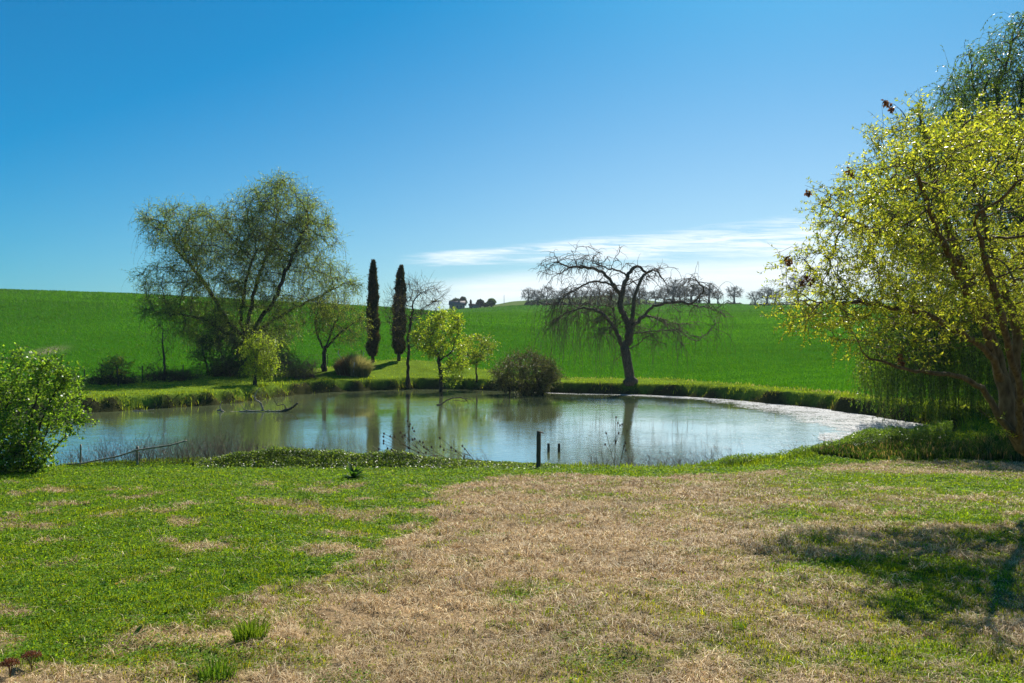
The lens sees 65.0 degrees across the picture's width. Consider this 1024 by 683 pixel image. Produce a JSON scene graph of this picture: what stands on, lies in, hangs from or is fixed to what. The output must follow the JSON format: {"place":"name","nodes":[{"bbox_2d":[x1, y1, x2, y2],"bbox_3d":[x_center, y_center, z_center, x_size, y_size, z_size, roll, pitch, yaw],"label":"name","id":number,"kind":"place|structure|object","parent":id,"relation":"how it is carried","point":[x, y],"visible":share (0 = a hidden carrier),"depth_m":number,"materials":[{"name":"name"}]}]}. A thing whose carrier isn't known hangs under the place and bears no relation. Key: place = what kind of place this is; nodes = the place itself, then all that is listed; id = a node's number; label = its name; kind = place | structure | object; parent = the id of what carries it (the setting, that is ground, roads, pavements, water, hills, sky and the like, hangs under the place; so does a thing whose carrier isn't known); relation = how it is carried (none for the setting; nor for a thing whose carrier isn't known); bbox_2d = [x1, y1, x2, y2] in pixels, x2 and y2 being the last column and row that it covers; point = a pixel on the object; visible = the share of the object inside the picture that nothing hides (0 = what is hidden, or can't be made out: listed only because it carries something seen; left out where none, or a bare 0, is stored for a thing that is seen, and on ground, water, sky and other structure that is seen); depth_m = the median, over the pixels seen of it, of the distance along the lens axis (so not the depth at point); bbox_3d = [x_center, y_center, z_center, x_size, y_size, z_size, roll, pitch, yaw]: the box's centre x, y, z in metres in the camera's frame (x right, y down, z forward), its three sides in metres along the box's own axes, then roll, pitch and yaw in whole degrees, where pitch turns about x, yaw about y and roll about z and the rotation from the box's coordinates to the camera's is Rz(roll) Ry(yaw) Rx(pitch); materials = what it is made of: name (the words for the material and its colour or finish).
{"place":"outdoors","nodes":[
{"label":"outdoors","id":0,"kind":"place"},
{"bbox_2d":[4,389,925,466],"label":"pond water","id":1,"kind":"structure","parent":0,"point":[496,425],"depth_m":37.83,"materials":[{"name":"blue liquid"}]},
{"bbox_2d":[217,388,286,411],"bbox_3d":[-14.840,3.393,45.838,3.999,1.461,0.144,0,0,0],"label":"floating branch","id":2,"kind":"object","parent":1,"relation":"on","point":[221,410],"visible":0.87,"depth_m":45.81,"materials":[{"name":"brown wood"}]},
{"bbox_2d":[273,398,297,411],"bbox_3d":[-12.913,3.627,45.844,1.467,0.905,0.204,0,0,0],"label":"floating log","id":3,"kind":"object","parent":1,"relation":"on","point":[288,409],"visible":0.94,"depth_m":45.79,"materials":[{"name":"brown wood"}]},
{"bbox_2d":[437,397,474,404],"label":"arched branch","id":4,"kind":"object","parent":1,"relation":"in","point":[455,400],"visible":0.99,"depth_m":50.42,"materials":[{"name":"brown plant"}]},
{"bbox_2d":[534,392,922,455],"bbox_3d":[10.833,3.988,46.692,16.316,0.016,36.976,0,0,-6],"label":"pond scum","id":5,"kind":"object","parent":1,"relation":"on","point":[859,423],"visible":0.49,"depth_m":41.61,"materials":[{"name":"white"}]},
{"bbox_2d":[0,291,1023,682],"bbox_3d":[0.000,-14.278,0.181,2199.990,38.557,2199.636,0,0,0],"label":"ground","id":6,"kind":"structure","parent":0,"point":[418,379],"depth_m":10.69,"materials":[{"name":"green plant"}]},
{"bbox_2d":[0,657,19,676],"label":"sedum","id":7,"kind":"object","parent":6,"relation":"on","point":[8,661],"visible":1,"depth_m":4.49,"materials":[{"name":"red plant"}]},
{"bbox_2d":[21,650,41,669],"bbox_3d":[-2.783,1.843,4.657,0.116,0.116,0.095,0,0,0],"label":"sedum","id":8,"kind":"object","parent":6,"relation":"on","point":[31,654],"visible":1,"depth_m":4.65,"materials":[{"name":"red plant"}]},
{"bbox_2d":[0,342,99,473],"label":"bush","id":9,"kind":"object","parent":6,"relation":"on","point":[17,448],"visible":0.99,"depth_m":20.36,"materials":[{"name":"green plant"}]},
{"bbox_2d":[82,358,147,384],"bbox_3d":[-28.940,2.509,58.630,4.412,2.671,3.497,0,0,32],"label":"dark hedge","id":10,"kind":"object","parent":6,"relation":"on","point":[98,380],"visible":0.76,"depth_m":58.19,"materials":[{"name":"green plant"}]},
{"bbox_2d":[100,352,136,385],"bbox_3d":[-28.151,2.004,57.550,2.616,2.544,2.420,0,0,0],"label":"leafing sapling","id":11,"kind":"object","parent":6,"relation":"on","point":[120,361],"visible":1,"depth_m":57.25,"materials":[{"name":"green plant"}]},
{"bbox_2d":[67,440,186,464],"bbox_3d":[-11.135,3.346,23.303,3.465,1.006,0.169,0,0,0],"label":"rail fence","id":12,"kind":"object","parent":6,"relation":"on","point":[137,450],"visible":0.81,"depth_m":23.23,"materials":[{"name":"brown wood"}]},
{"bbox_2d":[130,626,147,636],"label":"dock plant","id":13,"kind":"object","parent":6,"relation":"on","point":[137,630],"visible":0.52,"depth_m":5.31,"materials":[{"name":"green plant"}]},
{"bbox_2d":[148,321,177,380],"bbox_3d":[-27.054,0.469,63.054,2.875,5.442,3.064,0,0,0],"label":"bare sapling","id":14,"kind":"object","parent":6,"relation":"on","point":[163,351],"visible":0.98,"depth_m":62.40,"materials":[{"name":"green plant"}]},
{"bbox_2d":[134,361,208,381],"bbox_3d":[-26.331,2.663,61.907,4.507,2.399,4.140,0,0,44],"label":"hedge scrub","id":15,"kind":"object","parent":6,"relation":"on","point":[172,377],"visible":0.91,"depth_m":61.70,"materials":[{"name":"green plant"}]},
{"bbox_2d":[189,652,242,682],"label":"grass tuft","id":16,"kind":"object","parent":6,"relation":"on","point":[217,668],"visible":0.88,"depth_m":4.50,"materials":[{"name":"green plant"}]},
{"bbox_2d":[50,426,385,463],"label":"dry stalks","id":17,"kind":"object","parent":6,"relation":"on","point":[206,448],"visible":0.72,"depth_m":24.01,"materials":[{"name":"plant"}]},
{"bbox_2d":[84,350,361,380],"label":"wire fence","id":18,"kind":"object","parent":6,"relation":"on","point":[208,369],"visible":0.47,"depth_m":66.12,"materials":[{"name":"brown wood"}]},
{"bbox_2d":[183,323,298,376],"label":"willow undergrowth","id":19,"kind":"object","parent":6,"relation":"on","point":[230,368],"visible":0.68,"depth_m":66.40,"materials":[{"name":"green plant"}]},
{"bbox_2d":[122,166,367,370],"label":"willow tree","id":20,"kind":"object","parent":6,"relation":"on","point":[272,233],"visible":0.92,"depth_m":69.47,"materials":[{"name":"green plant"}]},
{"bbox_2d":[228,614,276,643],"bbox_3d":[-1.702,1.880,5.280,0.376,0.161,0.381,0,0,0],"label":"grass tuft","id":21,"kind":"object","parent":6,"relation":"on","point":[249,631],"visible":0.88,"depth_m":5.25,"materials":[{"name":"green plant"}]},
{"bbox_2d":[235,325,295,387],"bbox_3d":[-17.754,1.671,57.798,3.939,5.762,4.324,0,0,0],"label":"bush","id":22,"kind":"object","parent":6,"relation":"on","point":[256,355],"visible":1,"depth_m":57.40,"materials":[{"name":"green plant"}]},
{"bbox_2d":[276,350,326,380],"bbox_3d":[-17.255,2.311,64.922,3.977,3.477,3.930,0,0,36],"label":"bramble heap","id":23,"kind":"object","parent":6,"relation":"on","point":[295,370],"visible":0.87,"depth_m":64.77,"materials":[{"name":"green plant"}]},
{"bbox_2d":[297,494,312,501],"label":"grass tuft","id":24,"kind":"object","parent":6,"relation":"on","point":[307,496],"visible":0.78,"depth_m":13.54,"materials":[{"name":"green plant"}]},
{"bbox_2d":[298,289,377,371],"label":"tree","id":25,"kind":"object","parent":6,"relation":"on","point":[332,319],"visible":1,"depth_m":68.63,"materials":[{"name":"green plant"}]},
{"bbox_2d":[330,352,377,376],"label":"pampas clump","id":26,"kind":"object","parent":6,"relation":"on","point":[360,367],"visible":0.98,"depth_m":67.31,"materials":[{"name":"beige plant"}]},
{"bbox_2d":[340,462,368,479],"bbox_3d":[-3.675,3.018,18.546,0.775,0.431,0.636,0,0,-28],"label":"dock plant","id":27,"kind":"object","parent":6,"relation":"on","point":[355,473],"visible":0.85,"depth_m":18.60,"materials":[{"name":"green plant"}]},
{"bbox_2d":[364,259,381,362],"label":"cypress tree","id":28,"kind":"object","parent":6,"relation":"on","point":[372,342],"visible":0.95,"depth_m":74.22,"materials":[{"name":"green plant"}]},
{"bbox_2d":[193,445,558,470],"bbox_3d":[-4.274,3.540,23.237,11.414,1.014,3.865,0,0,6],"label":"ivy ground cover","id":29,"kind":"object","parent":6,"relation":"on","point":[323,456],"visible":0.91,"depth_m":22.99,"materials":[{"name":"green plant"}]},
{"bbox_2d":[390,264,407,360],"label":"cypress tree","id":30,"kind":"object","parent":6,"relation":"on","point":[400,277],"visible":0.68,"depth_m":75.48,"materials":[{"name":"green plant"}]},
{"bbox_2d":[378,442,429,466],"bbox_3d":[-3.096,3.235,22.991,1.513,0.737,0.150,0,0,0],"label":"teasel","id":31,"kind":"object","parent":6,"relation":"on","point":[391,449],"visible":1,"depth_m":23.00,"materials":[{"name":"beige plant"}]},
{"bbox_2d":[383,432,433,462],"bbox_3d":[-2.895,3.106,23.098,1.679,1.005,0.144,0,0,0],"label":"teasel","id":32,"kind":"object","parent":6,"relation":"on","point":[399,442],"visible":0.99,"depth_m":23.10,"materials":[{"name":"beige plant"}]},
{"bbox_2d":[406,419,415,465],"bbox_3d":[-2.917,2.920,23.216,0.260,1.365,0.127,0,0,0],"label":"teasel","id":33,"kind":"object","parent":6,"relation":"on","point":[409,433],"visible":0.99,"depth_m":23.20,"materials":[{"name":"beige plant"}]},
{"bbox_2d":[400,431,425,456],"bbox_3d":[-2.737,3.096,23.213,1.053,1.027,0.091,0,0,0],"label":"teasel","id":34,"kind":"object","parent":6,"relation":"on","point":[404,435],"visible":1,"depth_m":23.20,"materials":[{"name":"beige plant"}]},
{"bbox_2d":[374,271,452,387],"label":"bare tree","id":35,"kind":"object","parent":6,"relation":"on","point":[410,317],"visible":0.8,"depth_m":66.83,"materials":[{"name":"brown plant"}]},
{"bbox_2d":[408,438,446,465],"bbox_3d":[-2.422,3.176,23.111,1.174,0.845,0.101,0,0,-3],"label":"teasel","id":36,"kind":"object","parent":6,"relation":"on","point":[422,446],"visible":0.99,"depth_m":23.09,"materials":[{"name":"beige plant"}]},
{"bbox_2d":[417,446,451,460],"bbox_3d":[-2.055,3.287,22.969,1.332,0.649,0.128,0,0,2],"label":"teasel","id":37,"kind":"object","parent":6,"relation":"on","point":[418,452],"visible":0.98,"depth_m":23.00,"materials":[{"name":"beige plant"}]},
{"bbox_2d":[408,303,473,391],"bbox_3d":[-5.591,1.035,63.333,5.371,8.315,4.841,0,0,0],"label":"yellow green tree","id":38,"kind":"object","parent":6,"relation":"on","point":[430,345],"visible":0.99,"depth_m":62.91,"materials":[{"name":"green plant"}]},
{"bbox_2d":[439,437,464,458],"bbox_3d":[-1.597,3.155,23.007,1.009,0.888,0.156,0,0,0],"label":"teasel","id":39,"kind":"object","parent":6,"relation":"on","point":[440,446],"visible":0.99,"depth_m":23.00,"materials":[{"name":"beige plant"}]},
{"bbox_2d":[448,300,465,308],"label":"farmhouse","id":40,"kind":"object","parent":6,"relation":"on","point":[459,304],"visible":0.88,"depth_m":353.50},
{"bbox_2d":[450,444,474,461],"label":"teasel","id":41,"kind":"object","parent":6,"relation":"on","point":[461,452],"visible":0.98,"depth_m":22.89,"materials":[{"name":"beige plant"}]},
{"bbox_2d":[460,296,467,304],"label":"round tree","id":42,"kind":"object","parent":6,"relation":"on","point":[463,298],"visible":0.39,"depth_m":368.03,"materials":[{"name":"green plant"}]},
{"bbox_2d":[468,304,478,307],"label":"outbuilding","id":43,"kind":"structure","parent":6,"relation":"on","point":[475,306],"depth_m":350.40,"materials":[{"name":"grey"}]},
{"bbox_2d":[455,331,501,382],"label":"sapling tree","id":44,"kind":"object","parent":6,"relation":"on","point":[476,355],"visible":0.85,"depth_m":66.83,"materials":[{"name":"green plant"}]},
{"bbox_2d":[476,299,484,306],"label":"round tree","id":45,"kind":"object","parent":6,"relation":"on","point":[480,302],"visible":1,"depth_m":350.92,"materials":[{"name":"green plant"}]},
{"bbox_2d":[486,298,496,306],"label":"round tree","id":46,"kind":"object","parent":6,"relation":"on","point":[491,302],"visible":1,"depth_m":346.84,"materials":[{"name":"green plant"}]},
{"bbox_2d":[0,289,988,398],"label":"wheat crop","id":47,"kind":"object","parent":6,"relation":"on","point":[513,313],"visible":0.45,"depth_m":94.68,"materials":[{"name":"green plant"}]},
{"bbox_2d":[0,457,1023,682],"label":"dry grass","id":48,"kind":"structure","parent":6,"relation":"on","point":[354,650],"depth_m":7.12,"materials":[{"name":"beige plant"}]},
{"bbox_2d":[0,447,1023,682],"bbox_3d":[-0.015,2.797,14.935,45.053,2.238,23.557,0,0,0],"label":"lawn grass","id":49,"kind":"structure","parent":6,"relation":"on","point":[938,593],"depth_m":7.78,"materials":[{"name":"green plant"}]},
{"bbox_2d":[1,356,1023,450],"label":"bank grass","id":50,"kind":"structure","parent":6,"relation":"on","point":[956,424],"depth_m":53.00,"materials":[{"name":"green plant"}]},
{"bbox_2d":[486,344,568,395],"bbox_3d":[1.092,2.924,60.955,5.744,5.820,5.692,0,0,39],"label":"round bush","id":51,"kind":"object","parent":6,"relation":"on","point":[550,378],"visible":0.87,"depth_m":60.32,"materials":[{"name":"green plant"}]},
{"bbox_2d":[521,288,535,299],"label":"ridge tree","id":52,"kind":"object","parent":6,"relation":"on","point":[527,292],"visible":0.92,"depth_m":353.30,"materials":[{"name":"grey plant"}]},
{"bbox_2d":[532,289,543,303],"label":"ridge tree","id":53,"kind":"object","parent":6,"relation":"on","point":[539,292],"visible":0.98,"depth_m":351.00,"materials":[{"name":"grey plant"}]},
{"bbox_2d":[536,431,543,467],"bbox_3d":[0.762,3.121,21.972,0.203,1.343,0.104,0,0,37],"label":"mooring post","id":54,"kind":"object","parent":6,"relation":"on","point":[538,450],"visible":0.88,"depth_m":21.97,"materials":[{"name":"brown wood"}]},
{"bbox_2d":[524,294,566,304],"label":"ridge hedge","id":55,"kind":"object","parent":6,"relation":"on","point":[544,300],"visible":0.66,"depth_m":350.35,"materials":[{"name":"grey plant"}]},
{"bbox_2d":[540,285,555,298],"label":"ridge tree","id":56,"kind":"object","parent":6,"relation":"on","point":[550,294],"visible":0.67,"depth_m":357.31,"materials":[{"name":"grey plant"}]},
{"bbox_2d":[551,290,565,303],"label":"ridge tree","id":57,"kind":"object","parent":6,"relation":"on","point":[554,293],"visible":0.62,"depth_m":349.52,"materials":[{"name":"grey plant"}]},
{"bbox_2d":[561,288,578,303],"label":"ridge tree","id":58,"kind":"object","parent":6,"relation":"on","point":[570,293],"visible":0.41,"depth_m":354.41,"materials":[{"name":"grey plant"}]},
{"bbox_2d":[574,289,588,302],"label":"ridge tree","id":59,"kind":"object","parent":6,"relation":"on","point":[582,293],"visible":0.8,"depth_m":356.17,"materials":[{"name":"grey plant"}]},
{"bbox_2d":[583,289,593,299],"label":"ridge tree","id":60,"kind":"object","parent":6,"relation":"on","point":[589,294],"visible":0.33,"depth_m":358.89,"materials":[{"name":"grey plant"}]},
{"bbox_2d":[592,286,604,304],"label":"ridge tree","id":61,"kind":"object","parent":6,"relation":"on","point":[594,293],"visible":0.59,"depth_m":346.52,"materials":[{"name":"grey plant"}]},
{"bbox_2d":[568,297,639,304],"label":"ridge hedge","id":62,"kind":"object","parent":6,"relation":"on","point":[578,301],"visible":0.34,"depth_m":350.42,"materials":[{"name":"grey plant"}]},
{"bbox_2d":[602,287,617,301],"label":"ridge tree","id":63,"kind":"object","parent":6,"relation":"on","point":[609,295],"visible":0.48,"depth_m":347.37,"materials":[{"name":"grey plant"}]},
{"bbox_2d":[604,432,619,462],"bbox_3d":[2.897,3.230,23.316,0.459,1.248,0.120,0,0,0],"label":"teasel","id":64,"kind":"object","parent":6,"relation":"on","point":[611,443],"visible":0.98,"depth_m":23.30,"materials":[{"name":"beige plant"}]},
{"bbox_2d":[614,416,622,463],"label":"teasel","id":65,"kind":"object","parent":6,"relation":"on","point":[615,432],"visible":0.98,"depth_m":23.39,"materials":[{"name":"beige plant"}]},
{"bbox_2d":[619,430,627,465],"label":"teasel","id":66,"kind":"object","parent":6,"relation":"on","point":[623,447],"visible":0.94,"depth_m":23.49,"materials":[{"name":"beige plant"}]},
{"bbox_2d":[623,286,634,303],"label":"ridge tree","id":67,"kind":"object","parent":6,"relation":"on","point":[627,295],"visible":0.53,"depth_m":352.87,"materials":[{"name":"grey plant"}]},
{"bbox_2d":[525,240,736,385],"bbox_3d":[9.191,-1.537,61.434,16.477,12.173,8.274,0,0,0],"label":"tree","id":68,"kind":"object","parent":6,"relation":"on","point":[630,326],"visible":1,"depth_m":61.01,"materials":[{"name":"brown plant"}]},
{"bbox_2d":[633,287,646,301],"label":"ridge tree","id":69,"kind":"object","parent":6,"relation":"on","point":[640,293],"visible":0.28,"depth_m":356.92,"materials":[{"name":"grey plant"}]},
{"bbox_2d":[638,291,652,303],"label":"ridge tree","id":70,"kind":"object","parent":6,"relation":"on","point":[645,293],"visible":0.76,"depth_m":351.48,"materials":[{"name":"grey plant"}]},
{"bbox_2d":[649,290,660,303],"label":"ridge tree","id":71,"kind":"object","parent":6,"relation":"on","point":[654,294],"visible":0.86,"depth_m":348.65,"materials":[{"name":"grey plant"}]},
{"bbox_2d":[655,288,671,301],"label":"ridge tree","id":72,"kind":"object","parent":6,"relation":"on","point":[663,294],"visible":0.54,"depth_m":354.62,"materials":[{"name":"grey plant"}]},
{"bbox_2d":[641,298,699,303],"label":"ridge hedge","id":73,"kind":"object","parent":6,"relation":"on","point":[691,299],"visible":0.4,"depth_m":350.50,"materials":[{"name":"green plant"}]},
{"bbox_2d":[660,279,687,303],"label":"ridge tree","id":74,"kind":"object","parent":6,"relation":"on","point":[669,291],"visible":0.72,"depth_m":349.09,"materials":[{"name":"grey plant"}]},
{"bbox_2d":[447,429,908,466],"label":"bramble stalks","id":75,"kind":"object","parent":6,"relation":"on","point":[672,462],"visible":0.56,"depth_m":23.78,"materials":[{"name":"brown plant"}]},
{"bbox_2d":[670,284,690,303],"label":"ridge tree","id":76,"kind":"object","parent":6,"relation":"on","point":[680,290],"visible":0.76,"depth_m":347.64,"materials":[{"name":"grey plant"}]},
{"bbox_2d":[680,284,699,301],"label":"ridge tree","id":77,"kind":"object","parent":6,"relation":"on","point":[690,289],"visible":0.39,"depth_m":356.74,"materials":[{"name":"grey plant"}]},
{"bbox_2d":[688,285,708,302],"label":"ridge tree","id":78,"kind":"object","parent":6,"relation":"on","point":[698,292],"visible":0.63,"depth_m":351.07,"materials":[{"name":"grey plant"}]},
{"bbox_2d":[701,282,720,303],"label":"ridge tree","id":79,"kind":"object","parent":6,"relation":"on","point":[710,293],"visible":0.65,"depth_m":350.16,"materials":[{"name":"grey plant"}]},
{"bbox_2d":[713,290,723,303],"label":"ridge tree","id":80,"kind":"object","parent":6,"relation":"on","point":[718,297],"visible":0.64,"depth_m":355.71,"materials":[{"name":"grey plant"}]},
{"bbox_2d":[726,286,742,302],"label":"ridge tree","id":81,"kind":"object","parent":6,"relation":"on","point":[733,294],"visible":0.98,"depth_m":349.52,"materials":[{"name":"grey plant"}]},
{"bbox_2d":[727,617,748,631],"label":"grass tuft","id":82,"kind":"object","parent":6,"relation":"on","point":[738,626],"visible":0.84,"depth_m":5.60,"materials":[{"name":"green plant"}]},
{"bbox_2d":[746,291,764,304],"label":"ridge tree","id":83,"kind":"object","parent":6,"relation":"on","point":[753,298],"visible":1,"depth_m":322.46,"materials":[{"name":"grey plant"}]},
{"bbox_2d":[755,284,775,305],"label":"ridge tree","id":84,"kind":"object","parent":6,"relation":"on","point":[768,291],"visible":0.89,"depth_m":323.82,"materials":[{"name":"grey plant"}]},
{"bbox_2d":[768,289,783,300],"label":"ridge tree","id":85,"kind":"object","parent":6,"relation":"on","point":[778,290],"visible":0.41,"depth_m":328.36,"materials":[{"name":"grey plant"}]},
{"bbox_2d":[749,299,804,304],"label":"ridge hedge","id":86,"kind":"object","parent":6,"relation":"on","point":[772,304],"visible":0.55,"depth_m":325.21,"materials":[{"name":"green plant"}]},
{"bbox_2d":[785,273,807,302],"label":"ridge tree","id":87,"kind":"object","parent":6,"relation":"on","point":[795,284],"visible":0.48,"depth_m":328.63,"materials":[{"name":"grey plant"}]},
{"bbox_2d":[692,417,953,466],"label":"bank weeds","id":88,"kind":"object","parent":6,"relation":"on","point":[923,432],"visible":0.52,"depth_m":27.86,"materials":[{"name":"green plant"}]},
{"bbox_2d":[755,83,1023,455],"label":"golden leaf tree","id":89,"kind":"object","parent":6,"relation":"on","point":[980,306],"visible":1,"depth_m":11.24,"materials":[{"name":"yellow plant"}]},
{"bbox_2d":[884,428,908,443],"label":"iris tuft","id":90,"kind":"object","parent":6,"relation":"on","point":[896,435],"visible":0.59,"depth_m":28.00,"materials":[{"name":"green plant"}]},
{"bbox_2d":[809,429,1023,461],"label":"iris bed","id":91,"kind":"object","parent":6,"relation":"on","point":[995,447],"visible":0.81,"depth_m":25.38,"materials":[{"name":"green plant"}]},
{"bbox_2d":[831,11,1023,427],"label":"weeping willow","id":92,"kind":"object","parent":6,"relation":"on","point":[975,368],"visible":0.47,"depth_m":36.31,"materials":[{"name":"green plant"}]},
{"bbox_2d":[0,0,1023,310],"label":"sky","id":93,"kind":"structure","parent":0,"point":[459,143],"materials":[{"name":"blue"}]}
]}

